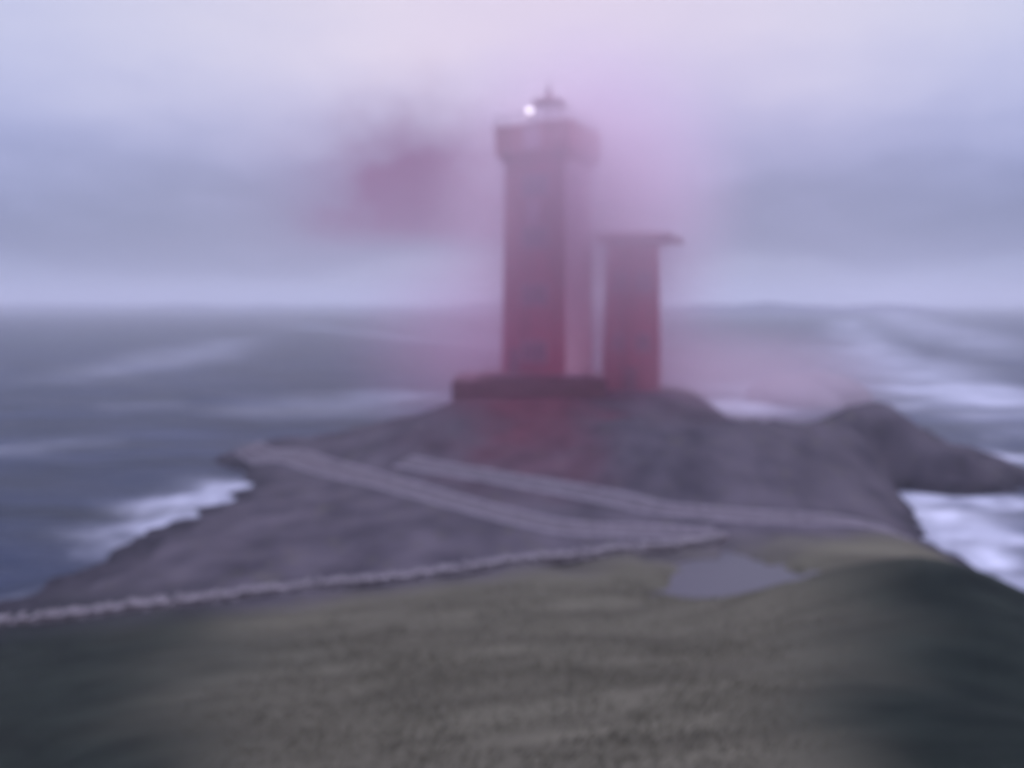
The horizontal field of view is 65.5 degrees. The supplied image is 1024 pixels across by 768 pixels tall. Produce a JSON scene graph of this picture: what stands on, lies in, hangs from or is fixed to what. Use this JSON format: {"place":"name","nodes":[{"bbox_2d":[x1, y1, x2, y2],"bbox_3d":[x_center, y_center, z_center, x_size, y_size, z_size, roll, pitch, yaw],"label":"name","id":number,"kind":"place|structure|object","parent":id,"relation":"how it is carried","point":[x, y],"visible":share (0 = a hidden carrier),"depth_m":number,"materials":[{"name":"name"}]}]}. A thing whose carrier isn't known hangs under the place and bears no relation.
{"place":"outdoors","nodes":[
{"label":"outdoors","id":0,"kind":"place"},
{"bbox_2d":[0,304,425,309],"bbox_3d":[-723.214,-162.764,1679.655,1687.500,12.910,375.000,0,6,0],"label":"shore","id":1,"kind":"structure","parent":0,"point":[129,307],"depth_m":1555.98,"materials":[{"name":"grey"}]},
{"bbox_2d":[0,531,727,626],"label":"stone wall","id":2,"kind":"structure","parent":0,"point":[134,605],"depth_m":34.68,"materials":[{"name":"grey stone"}]},
{"bbox_2d":[235,443,720,545],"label":"path","id":3,"kind":"structure","parent":0,"point":[254,452],"depth_m":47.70,"materials":[{"name":"grey stone"}]},
{"bbox_2d":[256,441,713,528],"bbox_3d":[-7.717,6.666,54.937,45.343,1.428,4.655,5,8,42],"label":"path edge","id":4,"kind":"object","parent":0,"point":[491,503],"visible":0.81,"depth_m":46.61,"materials":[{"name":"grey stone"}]},
{"bbox_2d":[0,387,1023,767],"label":"ground","id":5,"kind":"structure","parent":0,"point":[934,633],"depth_m":28.11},
{"bbox_2d":[493,83,601,374],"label":"lighthouse","id":6,"kind":"object","parent":5,"relation":"on","point":[549,157],"visible":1,"depth_m":69.22,"materials":[{"name":"paint"}]},
{"bbox_2d":[509,349,519,372],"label":"door","id":7,"kind":"structure","parent":6,"relation":"in","point":[514,354],"depth_m":70.72,"materials":[{"name":"paint"}]},
{"bbox_2d":[521,283,547,304],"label":"window","id":8,"kind":"structure","parent":6,"relation":"in","point":[531,293],"depth_m":69.32,"materials":[{"name":"paint"}]},
{"bbox_2d":[521,340,547,361],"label":"window","id":9,"kind":"structure","parent":6,"relation":"in","point":[531,350],"depth_m":69.75,"materials":[{"name":"paint"}]},
{"bbox_2d":[521,225,548,248],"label":"window","id":10,"kind":"structure","parent":6,"relation":"in","point":[531,236],"depth_m":68.88,"materials":[{"name":"paint"}]},
{"bbox_2d":[522,173,548,196],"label":"window","id":11,"kind":"structure","parent":6,"relation":"in","point":[537,184],"depth_m":68.48,"materials":[{"name":"paint"}]},
{"bbox_2d":[0,305,1023,599],"bbox_3d":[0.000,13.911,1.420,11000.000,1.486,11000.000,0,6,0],"label":"sea","id":12,"kind":"structure","parent":0,"point":[120,427],"depth_m":132.89,"materials":[{"name":"grey liquid"}]},
{"bbox_2d":[747,370,873,408],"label":"rock islet","id":13,"kind":"object","parent":12,"relation":"on","point":[810,389],"visible":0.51,"depth_m":108.50,"materials":[{"name":"grey stone"}]},
{"bbox_2d":[0,0,1023,304],"label":"sky","id":14,"kind":"structure","parent":0,"point":[153,152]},
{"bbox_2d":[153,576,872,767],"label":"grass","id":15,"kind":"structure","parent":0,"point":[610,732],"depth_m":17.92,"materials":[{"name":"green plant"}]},
{"bbox_2d":[363,302,690,310],"bbox_3d":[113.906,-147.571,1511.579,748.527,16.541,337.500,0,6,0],"label":"distant land","id":16,"kind":"structure","parent":0,"point":[498,306],"depth_m":1388.68,"materials":[{"name":"grey"}]},
{"bbox_2d":[452,369,606,401],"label":"terrace","id":17,"kind":"structure","parent":0,"point":[497,383],"depth_m":66.83,"materials":[{"name":"stone"}]},
{"bbox_2d":[562,371,571,375],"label":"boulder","id":18,"kind":"object","parent":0,"point":[567,373],"visible":0.87,"depth_m":67.94,"materials":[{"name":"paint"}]},
{"bbox_2d":[572,371,583,375],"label":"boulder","id":19,"kind":"object","parent":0,"point":[577,373],"visible":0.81,"depth_m":67.87,"materials":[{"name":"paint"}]},
{"bbox_2d":[588,372,596,377],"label":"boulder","id":20,"kind":"object","parent":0,"point":[593,374],"visible":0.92,"depth_m":67.97,"materials":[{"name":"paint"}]},
{"bbox_2d":[592,231,682,390],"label":"lookout building","id":21,"kind":"structure","parent":0,"point":[631,360],"depth_m":71.89,"materials":[{"name":"paint"}]},
{"bbox_2d":[612,332,626,350],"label":"window","id":22,"kind":"structure","parent":21,"relation":"in","point":[619,339],"depth_m":72.23,"materials":[{"name":"paint"}]},
{"bbox_2d":[611,271,628,291],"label":"window","id":23,"kind":"structure","parent":21,"relation":"in","point":[620,279],"depth_m":71.84,"materials":[{"name":"paint"}]},
{"bbox_2d":[625,367,635,389],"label":"door","id":24,"kind":"structure","parent":21,"relation":"in","point":[630,372],"depth_m":72.27,"materials":[{"name":"paint"}]},
{"bbox_2d":[635,333,649,350],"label":"window","id":25,"kind":"structure","parent":21,"relation":"in","point":[642,340],"depth_m":71.82,"materials":[{"name":"paint"}]},
{"bbox_2d":[635,270,652,291],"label":"window","id":26,"kind":"structure","parent":21,"relation":"in","point":[643,279],"depth_m":71.42,"materials":[{"name":"paint"}]},
{"bbox_2d":[393,458,910,539],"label":"path","id":27,"kind":"structure","parent":0,"point":[630,501],"depth_m":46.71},
{"bbox_2d":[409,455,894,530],"bbox_3d":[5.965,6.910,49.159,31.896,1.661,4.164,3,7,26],"label":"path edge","id":28,"kind":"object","parent":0,"point":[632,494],"visible":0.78,"depth_m":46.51,"materials":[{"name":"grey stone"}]},
{"bbox_2d":[649,550,820,598],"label":"pool water","id":29,"kind":"structure","parent":0,"point":[726,573],"depth_m":35.30,"materials":[{"name":"grey liquid"}]},
{"bbox_2d":[660,302,966,313],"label":"shore","id":30,"kind":"structure","parent":0,"point":[766,308],"depth_m":1029.35,"materials":[{"name":"grey"}]}
]}

